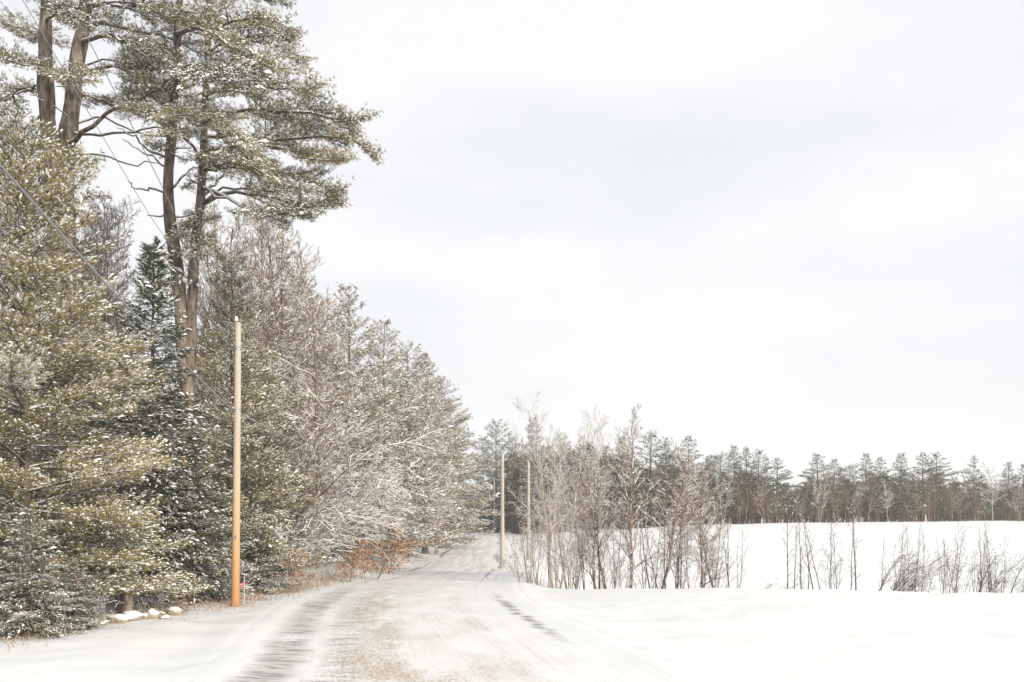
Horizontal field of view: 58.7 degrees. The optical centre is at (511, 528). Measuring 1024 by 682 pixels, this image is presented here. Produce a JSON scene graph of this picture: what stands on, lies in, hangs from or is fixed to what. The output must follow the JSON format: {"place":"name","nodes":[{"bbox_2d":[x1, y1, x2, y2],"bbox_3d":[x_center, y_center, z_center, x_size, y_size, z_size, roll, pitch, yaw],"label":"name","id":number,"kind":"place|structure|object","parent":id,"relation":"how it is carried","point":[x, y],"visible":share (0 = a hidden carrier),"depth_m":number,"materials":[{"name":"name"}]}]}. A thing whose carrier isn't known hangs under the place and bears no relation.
{"place":"outdoors","nodes":[
{"label":"outdoors","id":0,"kind":"place"},
{"bbox_2d":[187,533,710,681],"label":"road","id":1,"kind":"structure","parent":0,"point":[459,612],"depth_m":18.19,"materials":[{"name":"snow"}]},
{"bbox_2d":[0,509,1023,681],"bbox_3d":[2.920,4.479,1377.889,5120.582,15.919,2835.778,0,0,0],"label":"ground","id":2,"kind":"structure","parent":0,"point":[751,629],"depth_m":22.51,"materials":[{"name":"snow"}]},
{"bbox_2d":[0,478,58,635],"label":"hemlock tree","id":3,"kind":"object","parent":2,"relation":"on","point":[4,502],"visible":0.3,"depth_m":18.05,"materials":[{"name":"plant"}]},
{"bbox_2d":[0,262,68,561],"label":"pine tree","id":4,"kind":"object","parent":2,"relation":"on","point":[18,491],"visible":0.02,"depth_m":25.34,"materials":[{"name":"green plant"}]},
{"bbox_2d":[0,507,86,639],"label":"hemlock tree","id":5,"kind":"object","parent":2,"relation":"on","point":[19,623],"visible":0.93,"depth_m":17.07,"materials":[{"name":"plant"}]},
{"bbox_2d":[0,0,116,578],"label":"pine tree","id":6,"kind":"object","parent":2,"relation":"on","point":[48,75],"visible":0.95,"depth_m":29.72,"materials":[{"name":"green plant"}]},
{"bbox_2d":[16,170,132,491],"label":"bare tree","id":7,"kind":"object","parent":2,"relation":"on","point":[87,257],"visible":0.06,"depth_m":37.73,"materials":[{"name":"grey plant"}]},
{"bbox_2d":[37,561,112,629],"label":"hemlock tree","id":8,"kind":"object","parent":2,"relation":"on","point":[82,610],"visible":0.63,"depth_m":18.45,"materials":[{"name":"plant"}]},
{"bbox_2d":[34,207,140,505],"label":"bare tree","id":9,"kind":"object","parent":2,"relation":"on","point":[108,318],"visible":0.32,"depth_m":36.18,"materials":[{"name":"white plant"}]},
{"bbox_2d":[32,194,157,476],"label":"bare tree","id":10,"kind":"object","parent":2,"relation":"on","point":[119,221],"visible":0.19,"depth_m":39.10,"materials":[{"name":"grey plant"}]},
{"bbox_2d":[0,97,206,617],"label":"pine tree","id":11,"kind":"object","parent":2,"relation":"on","point":[22,470],"visible":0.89,"depth_m":19.75,"materials":[{"name":"green plant"}]},
{"bbox_2d":[30,317,176,581],"bbox_3d":[-12.991,-2.341,29.089,5.008,8.830,5.340,0,0,-9],"label":"pine tree","id":12,"kind":"object","parent":2,"relation":"on","point":[97,407],"visible":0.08,"depth_m":28.51,"materials":[{"name":"green plant"}]},
{"bbox_2d":[35,186,172,516],"bbox_3d":[-17.738,-6.733,39.828,6.097,16.351,6.313,0,0,-36],"label":"bare tree","id":13,"kind":"object","parent":2,"relation":"on","point":[98,208],"visible":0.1,"depth_m":39.85,"materials":[{"name":"green plant"}]},
{"bbox_2d":[31,0,227,552],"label":"pine tree","id":14,"kind":"object","parent":2,"relation":"on","point":[69,127],"visible":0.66,"depth_m":29.77,"materials":[{"name":"green plant"}]},
{"bbox_2d":[86,456,188,608],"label":"hemlock tree","id":15,"kind":"object","parent":2,"relation":"on","point":[92,573],"visible":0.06,"depth_m":25.32,"materials":[{"name":"plant"}]},
{"bbox_2d":[116,571,181,610],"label":"underbrush shrub","id":16,"kind":"object","parent":2,"relation":"on","point":[159,600],"visible":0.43,"depth_m":22.95,"materials":[{"name":"brown plant"}]},
{"bbox_2d":[77,236,227,605],"bbox_3d":[-10.217,-2.900,25.047,4.326,10.209,4.319,0,0,-33],"label":"spruce tree","id":17,"kind":"object","parent":2,"relation":"on","point":[152,251],"visible":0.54,"depth_m":24.79,"materials":[{"name":"plant"}]},
{"bbox_2d":[139,431,260,604],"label":"hemlock tree","id":18,"kind":"object","parent":2,"relation":"on","point":[216,585],"visible":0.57,"depth_m":25.77,"materials":[{"name":"plant"}]},
{"bbox_2d":[0,309,406,551],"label":"woodland","id":19,"kind":"object","parent":2,"relation":"on","point":[42,396],"visible":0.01,"depth_m":45.50,"materials":[{"name":"plant"}]},
{"bbox_2d":[146,195,275,462],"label":"bare tree","id":20,"kind":"object","parent":2,"relation":"on","point":[233,235],"visible":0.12,"depth_m":42.86,"materials":[{"name":"grey plant"}]},
{"bbox_2d":[0,553,425,652],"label":"dead grass","id":21,"kind":"structure","parent":2,"relation":"on","point":[259,597],"depth_m":26.84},
{"bbox_2d":[136,193,302,501],"bbox_3d":[-13.177,-6.516,39.775,7.178,16.836,5.925,0,0,21],"label":"bare tree","id":22,"kind":"object","parent":2,"relation":"on","point":[213,209],"visible":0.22,"depth_m":39.64,"materials":[{"name":"grey plant"}]},
{"bbox_2d":[160,311,288,576],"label":"bare tree","id":23,"kind":"object","parent":2,"relation":"on","point":[219,410],"visible":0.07,"depth_m":36.63,"materials":[{"name":"grey plant"}]},
{"bbox_2d":[159,242,311,579],"bbox_3d":[-9.133,-3.730,30.214,5.182,11.782,4.860,0,0,-25],"label":"pine tree","id":24,"kind":"object","parent":2,"relation":"on","point":[256,470],"visible":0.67,"depth_m":30.15,"materials":[{"name":"green plant"}]},
{"bbox_2d":[229,316,241,606],"bbox_3d":[-7.594,-1.694,24.999,0.351,8.265,0.232,0,0,0],"label":"utility pole","id":25,"kind":"object","parent":2,"relation":"on","point":[235,569],"visible":0.96,"depth_m":24.92,"materials":[{"name":"brown wood"}]},
{"bbox_2d":[0,164,230,409],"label":"communication cable","id":26,"kind":"object","parent":25,"relation":"attached to","point":[80,255],"visible":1,"depth_m":15.66,"materials":[{"name":"rubber"}]},
{"bbox_2d":[23,0,233,319],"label":"power line","id":27,"kind":"object","parent":25,"relation":"attached to","point":[110,149],"visible":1,"depth_m":16.18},
{"bbox_2d":[67,0,230,347],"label":"power line","id":28,"kind":"object","parent":25,"relation":"attached to","point":[147,157],"visible":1,"depth_m":18.07,"materials":[{"name":"metal"}]},
{"bbox_2d":[231,409,501,497],"bbox_3d":[-4.185,-2.511,42.999,0.044,1.577,36.692,0,0,11],"label":"communication cable","id":29,"kind":"object","parent":25,"relation":"attached to","point":[335,458],"visible":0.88,"depth_m":31.28,"materials":[{"name":"rubber"}]},
{"bbox_2d":[207,485,272,590],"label":"hemlock tree","id":30,"kind":"object","parent":2,"relation":"on","point":[247,558],"visible":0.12,"depth_m":30.84,"materials":[{"name":"plant"}]},
{"bbox_2d":[173,181,310,458],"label":"bare tree","id":31,"kind":"object","parent":2,"relation":"on","point":[258,272],"visible":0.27,"depth_m":41.84,"materials":[{"name":"white plant"}]},
{"bbox_2d":[77,401,411,579],"bbox_3d":[-9.562,-1.306,33.308,12.927,6.861,6.916,0,0,-34],"label":"shrub","id":32,"kind":"object","parent":2,"relation":"on","point":[343,502],"visible":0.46,"depth_m":34.15,"materials":[{"name":"grey plant"}]},
{"bbox_2d":[110,0,387,594],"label":"pine tree","id":33,"kind":"object","parent":2,"relation":"on","point":[234,79],"visible":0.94,"depth_m":27.09,"materials":[{"name":"green plant"}]},
{"bbox_2d":[198,353,345,578],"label":"pine tree","id":34,"kind":"object","parent":2,"relation":"on","point":[303,501],"visible":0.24,"depth_m":33.71,"materials":[{"name":"green plant"}]},
{"bbox_2d":[245,515,298,594],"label":"hemlock tree","id":35,"kind":"object","parent":2,"relation":"on","point":[268,580],"visible":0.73,"depth_m":29.84,"materials":[{"name":"plant"}]},
{"bbox_2d":[148,425,412,571],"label":"shrub","id":36,"kind":"object","parent":2,"relation":"on","point":[380,494],"visible":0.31,"depth_m":40.32,"materials":[{"name":"grey plant"}]},
{"bbox_2d":[215,218,350,449],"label":"bare tree","id":37,"kind":"object","parent":2,"relation":"on","point":[272,272],"visible":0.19,"depth_m":42.76,"materials":[{"name":"grey plant"}]},
{"bbox_2d":[199,278,374,531],"bbox_3d":[-9.624,-4.532,39.311,8.087,12.996,7.225,0,0,-42],"label":"bare tree","id":38,"kind":"object","parent":2,"relation":"on","point":[304,348],"visible":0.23,"depth_m":39.95,"materials":[{"name":"grey plant"}]},
{"bbox_2d":[222,303,353,565],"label":"bare tree","id":39,"kind":"object","parent":2,"relation":"on","point":[325,433],"visible":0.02,"depth_m":45.39,"materials":[{"name":"grey plant"}]},
{"bbox_2d":[243,215,336,456],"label":"bare tree","id":40,"kind":"object","parent":2,"relation":"on","point":[301,274],"visible":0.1,"depth_m":46.02,"materials":[{"name":"grey plant"}]},
{"bbox_2d":[269,541,310,592],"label":"shrub","id":41,"kind":"object","parent":2,"relation":"on","point":[290,571],"visible":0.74,"depth_m":30.42,"materials":[{"name":"brown plant"}]},
{"bbox_2d":[250,225,336,462],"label":"tree","id":42,"kind":"object","parent":2,"relation":"on","point":[296,255],"visible":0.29,"depth_m":42.98,"materials":[{"name":"grey plant"}]},
{"bbox_2d":[229,424,363,575],"bbox_3d":[-8.958,-1.479,36.903,5.094,6.922,8.272,0,0,-1],"label":"shrub","id":43,"kind":"object","parent":2,"relation":"on","point":[332,472],"visible":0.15,"depth_m":35.97,"materials":[{"name":"grey plant"}]},
{"bbox_2d":[213,293,389,574],"bbox_3d":[-8.552,-3.762,36.518,7.023,11.484,7.861,0,0,-17],"label":"bare tree","id":44,"kind":"object","parent":2,"relation":"on","point":[311,492],"visible":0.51,"depth_m":35.74,"materials":[{"name":"grey plant"}]},
{"bbox_2d":[168,358,445,576],"bbox_3d":[-7.622,-2.654,35.455,11.944,9.350,8.434,0,0,17],"label":"bare tree","id":45,"kind":"object","parent":2,"relation":"on","point":[322,492],"visible":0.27,"depth_m":33.34,"materials":[{"name":"grey plant"}]},
{"bbox_2d":[269,233,357,479],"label":"bare tree","id":46,"kind":"object","parent":2,"relation":"on","point":[306,264],"visible":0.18,"depth_m":48.20,"materials":[{"name":"white plant"}]},
{"bbox_2d":[268,277,398,549],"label":"pine tree","id":47,"kind":"object","parent":2,"relation":"on","point":[337,384],"visible":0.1,"depth_m":47.55,"materials":[{"name":"green plant"}]},
{"bbox_2d":[284,349,401,563],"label":"bare tree","id":48,"kind":"object","parent":2,"relation":"on","point":[371,445],"visible":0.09,"depth_m":50.84,"materials":[{"name":"grey plant"}]},
{"bbox_2d":[299,338,395,560],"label":"pine tree","id":49,"kind":"object","parent":2,"relation":"on","point":[352,444],"visible":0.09,"depth_m":49.69,"materials":[{"name":"green plant"}]},
{"bbox_2d":[336,547,366,582],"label":"shrub","id":50,"kind":"object","parent":2,"relation":"on","point":[352,561],"visible":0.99,"depth_m":37.95,"materials":[{"name":"brown plant"}]},
{"bbox_2d":[302,421,403,564],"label":"shrub","id":51,"kind":"object","parent":2,"relation":"on","point":[387,428],"visible":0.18,"depth_m":48.81,"materials":[{"name":"grey plant"}]},
{"bbox_2d":[309,282,419,564],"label":"pine tree","id":52,"kind":"object","parent":2,"relation":"on","point":[355,352],"visible":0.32,"depth_m":51.89,"materials":[{"name":"green plant"}]},
{"bbox_2d":[300,472,430,568],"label":"shrub","id":53,"kind":"object","parent":2,"relation":"on","point":[410,492],"visible":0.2,"depth_m":43.36,"materials":[{"name":"grey plant"}]},
{"bbox_2d":[331,526,417,579],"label":"shrub","id":54,"kind":"object","parent":2,"relation":"on","point":[364,552],"visible":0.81,"depth_m":40.89,"materials":[{"name":"brown plant"}]},
{"bbox_2d":[360,517,422,573],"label":"shrub","id":55,"kind":"object","parent":2,"relation":"on","point":[378,547],"visible":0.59,"depth_m":48.05,"materials":[{"name":"brown plant"}]},
{"bbox_2d":[352,317,462,564],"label":"pine tree","id":56,"kind":"object","parent":2,"relation":"on","point":[395,379],"visible":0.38,"depth_m":59.46,"materials":[{"name":"green plant"}]},
{"bbox_2d":[360,466,464,561],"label":"shrub","id":57,"kind":"object","parent":2,"relation":"on","point":[453,486],"visible":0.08,"depth_m":58.83,"materials":[{"name":"grey plant"}]},
{"bbox_2d":[368,340,465,558],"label":"pine tree","id":58,"kind":"object","parent":2,"relation":"on","point":[424,412],"visible":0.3,"depth_m":69.81,"materials":[{"name":"green plant"}]},
{"bbox_2d":[372,383,478,558],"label":"bare tree","id":59,"kind":"object","parent":2,"relation":"on","point":[429,464],"visible":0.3,"depth_m":61.89,"materials":[{"name":"grey plant"}]},
{"bbox_2d":[394,362,484,553],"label":"pine tree","id":60,"kind":"object","parent":2,"relation":"on","point":[459,519],"visible":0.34,"depth_m":79.81,"materials":[{"name":"green plant"}]},
{"bbox_2d":[413,373,500,547],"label":"pine tree","id":61,"kind":"object","parent":2,"relation":"on","point":[461,420],"visible":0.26,"depth_m":90.81,"materials":[{"name":"green plant"}]},
{"bbox_2d":[463,435,500,521],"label":"pine tree","id":62,"kind":"object","parent":2,"relation":"on","point":[481,446],"visible":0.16,"depth_m":169.73,"materials":[{"name":"green plant"}]},
{"bbox_2d":[469,419,513,532],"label":"pine tree","id":63,"kind":"object","parent":2,"relation":"on","point":[496,457],"visible":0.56,"depth_m":157.46,"materials":[{"name":"green plant"}]},
{"bbox_2d":[499,450,504,566],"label":"utility pole","id":64,"kind":"object","parent":2,"relation":"on","point":[502,513],"visible":0.96,"depth_m":60.89,"materials":[{"name":"brown wood"}]},
{"bbox_2d":[504,481,550,583],"bbox_3d":[0.756,0.149,37.945,2.106,4.397,1.344,0,0,-45],"label":"shrub","id":65,"kind":"object","parent":2,"relation":"on","point":[531,537],"visible":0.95,"depth_m":37.96,"materials":[{"name":"brown plant"}]},
{"bbox_2d":[513,414,552,533],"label":"pine tree","id":66,"kind":"object","parent":2,"relation":"on","point":[522,471],"visible":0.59,"depth_m":119.61,"materials":[{"name":"green plant"}]},
{"bbox_2d":[516,507,561,586],"bbox_3d":[1.144,0.770,37.171,1.764,3.352,2.446,0,0,-7],"label":"shrub","id":67,"kind":"object","parent":2,"relation":"on","point":[532,553],"visible":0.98,"depth_m":37.23,"materials":[{"name":"brown plant"}]},
{"bbox_2d":[537,497,564,588],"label":"shrub","id":68,"kind":"object","parent":2,"relation":"on","point":[548,552],"visible":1,"depth_m":36.91,"materials":[{"name":"brown plant"}]},
{"bbox_2d":[504,392,601,588],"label":"birch tree","id":69,"kind":"object","parent":2,"relation":"on","point":[554,492],"visible":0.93,"depth_m":39.27,"materials":[{"name":"grey plant"}]},
{"bbox_2d":[545,521,593,588],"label":"shrub","id":70,"kind":"object","parent":2,"relation":"on","point":[567,560],"visible":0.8,"depth_m":38.10,"materials":[{"name":"brown plant"}]},
{"bbox_2d":[536,412,619,588],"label":"birch tree","id":71,"kind":"object","parent":2,"relation":"on","point":[595,473],"visible":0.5,"depth_m":43.13,"materials":[{"name":"grey plant"}]},
{"bbox_2d":[563,510,597,588],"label":"shrub","id":72,"kind":"object","parent":2,"relation":"on","point":[579,554],"visible":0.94,"depth_m":37.60,"materials":[{"name":"brown plant"}]},
{"bbox_2d":[558,442,618,588],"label":"bare tree","id":73,"kind":"object","parent":2,"relation":"on","point":[590,507],"visible":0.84,"depth_m":40.47,"materials":[{"name":"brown plant"}]},
{"bbox_2d":[566,453,616,588],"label":"bare tree","id":74,"kind":"object","parent":2,"relation":"on","point":[586,528],"visible":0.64,"depth_m":41.97,"materials":[{"name":"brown plant"}]},
{"bbox_2d":[591,483,609,588],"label":"sapling","id":75,"kind":"object","parent":2,"relation":"on","point":[598,547],"visible":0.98,"depth_m":36.90,"materials":[{"name":"brown plant"}]},
{"bbox_2d":[584,524,638,588],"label":"shrub","id":76,"kind":"object","parent":2,"relation":"on","point":[620,581],"visible":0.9,"depth_m":37.52,"materials":[{"name":"brown plant"}]},
{"bbox_2d":[588,509,638,588],"bbox_3d":[4.316,1.255,38.207,1.564,4.234,2.128,0,0,-40],"label":"shrub","id":77,"kind":"object","parent":2,"relation":"on","point":[628,586],"visible":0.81,"depth_m":38.00,"materials":[{"name":"brown plant"}]},
{"bbox_2d":[602,403,672,587],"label":"bare tree","id":78,"kind":"object","parent":2,"relation":"on","point":[628,509],"visible":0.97,"depth_m":38.56,"materials":[{"name":"white plant"}]},
{"bbox_2d":[624,520,669,588],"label":"shrub","id":79,"kind":"object","parent":2,"relation":"on","point":[652,564],"visible":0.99,"depth_m":36.80,"materials":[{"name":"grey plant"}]},
{"bbox_2d":[628,498,672,588],"bbox_3d":[5.759,1.028,37.918,1.844,4.664,1.568,0,0,9],"label":"shrub","id":80,"kind":"object","parent":2,"relation":"on","point":[667,553],"visible":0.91,"depth_m":38.16,"materials":[{"name":"brown plant"}]},
{"bbox_2d":[613,431,695,527],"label":"pine tree","id":81,"kind":"object","parent":2,"relation":"on","point":[650,467],"visible":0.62,"depth_m":123.40,"materials":[{"name":"green plant"}]},
{"bbox_2d":[638,436,714,588],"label":"bare tree","id":82,"kind":"object","parent":2,"relation":"on","point":[684,480],"visible":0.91,"depth_m":39.20,"materials":[{"name":"white plant"}]},
{"bbox_2d":[661,464,707,588],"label":"bare tree","id":83,"kind":"object","parent":2,"relation":"on","point":[696,476],"visible":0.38,"depth_m":41.80,"materials":[{"name":"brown plant"}]},
{"bbox_2d":[657,435,719,520],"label":"pine tree","id":84,"kind":"object","parent":2,"relation":"on","point":[702,464],"visible":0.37,"depth_m":121.86,"materials":[{"name":"green plant"}]},
{"bbox_2d":[670,475,728,587],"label":"bare tree","id":85,"kind":"object","parent":2,"relation":"on","point":[699,538],"visible":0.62,"depth_m":39.98,"materials":[{"name":"brown plant"}]},
{"bbox_2d":[679,470,729,587],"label":"bare tree","id":86,"kind":"object","parent":2,"relation":"on","point":[706,537],"visible":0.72,"depth_m":39.95,"materials":[{"name":"brown plant"}]},
{"bbox_2d":[698,506,739,587],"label":"shrub","id":87,"kind":"object","parent":2,"relation":"on","point":[717,564],"visible":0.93,"depth_m":37.71,"materials":[{"name":"brown plant"}]},
{"bbox_2d":[711,445,755,523],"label":"pine tree","id":88,"kind":"object","parent":2,"relation":"on","point":[737,474],"visible":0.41,"depth_m":125.87,"materials":[{"name":"green plant"}]},
{"bbox_2d":[728,447,775,523],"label":"pine tree","id":89,"kind":"object","parent":2,"relation":"on","point":[744,455],"visible":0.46,"depth_m":126.62,"materials":[{"name":"green plant"}]},
{"bbox_2d":[492,437,1023,533],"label":"woodland","id":90,"kind":"object","parent":2,"relation":"on","point":[980,510],"visible":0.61,"depth_m":122.53,"materials":[{"name":"grey"}]},
{"bbox_2d":[732,449,791,523],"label":"pine tree","id":91,"kind":"object","parent":2,"relation":"on","point":[763,478],"visible":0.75,"depth_m":124.45,"materials":[{"name":"green plant"}]},
{"bbox_2d":[751,457,802,522],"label":"pine tree","id":92,"kind":"object","parent":2,"relation":"on","point":[777,468],"visible":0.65,"depth_m":123.91,"materials":[{"name":"green plant"}]},
{"bbox_2d":[794,500,840,589],"bbox_3d":[12.263,0.983,36.839,1.724,4.359,1.465,0,0,1],"label":"shrub","id":93,"kind":"object","parent":2,"relation":"on","point":[803,532],"visible":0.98,"depth_m":37.09,"materials":[{"name":"brown plant"}]},
{"bbox_2d":[791,454,852,521],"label":"pine tree","id":94,"kind":"object","parent":2,"relation":"on","point":[816,457],"visible":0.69,"depth_m":123.76,"materials":[{"name":"green plant"}]},
{"bbox_2d":[846,453,883,521],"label":"pine tree","id":95,"kind":"object","parent":2,"relation":"on","point":[866,492],"visible":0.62,"depth_m":124.91,"materials":[{"name":"green plant"}]},
{"bbox_2d":[881,452,924,521],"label":"pine tree","id":96,"kind":"object","parent":2,"relation":"on","point":[903,472],"visible":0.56,"depth_m":123.62,"materials":[{"name":"green plant"}]},
{"bbox_2d":[879,542,954,590],"bbox_3d":[15.949,1.828,36.209,2.980,2.590,1.998,0,0,0],"label":"shrub","id":97,"kind":"object","parent":2,"relation":"on","point":[899,588],"visible":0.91,"depth_m":36.10,"materials":[{"name":"brown plant"}]},
{"bbox_2d":[891,553,956,591],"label":"shrub","id":98,"kind":"object","parent":2,"relation":"on","point":[924,584],"visible":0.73,"depth_m":36.41,"materials":[{"name":"brown plant"}]},
{"bbox_2d":[902,452,951,520],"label":"pine tree","id":99,"kind":"object","parent":2,"relation":"on","point":[921,472],"visible":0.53,"depth_m":125.79,"materials":[{"name":"green plant"}]},
{"bbox_2d":[908,452,966,520],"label":"pine tree","id":100,"kind":"object","parent":2,"relation":"on","point":[937,476],"visible":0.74,"depth_m":123.80,"materials":[{"name":"green plant"}]},
{"bbox_2d":[941,518,980,591],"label":"shrub","id":101,"kind":"object","parent":2,"relation":"on","point":[957,564],"visible":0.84,"depth_m":36.54,"materials":[{"name":"brown plant"}]},
{"bbox_2d":[955,456,992,520],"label":"pine tree","id":102,"kind":"object","parent":2,"relation":"on","point":[971,475],"visible":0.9,"depth_m":121.90,"materials":[{"name":"green plant"}]},
{"bbox_2d":[974,462,1007,520],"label":"pine tree","id":103,"kind":"object","parent":2,"relation":"on","point":[998,490],"visible":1,"depth_m":111.62,"materials":[{"name":"plant"}]},
{"bbox_2d":[978,543,1023,592],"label":"shrub","id":104,"kind":"object","parent":2,"relation":"on","point":[1002,580],"visible":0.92,"depth_m":36.35,"materials":[{"name":"brown plant"}]},
{"bbox_2d":[989,462,1022,520],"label":"pine tree","id":105,"kind":"object","parent":2,"relation":"on","point":[1007,476],"visible":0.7,"depth_m":121.88,"materials":[{"name":"green plant"}]},
{"bbox_2d":[0,0,1023,498],"label":"sky","id":106,"kind":"structure","parent":0,"point":[792,231],"materials":[{"name":"white"}]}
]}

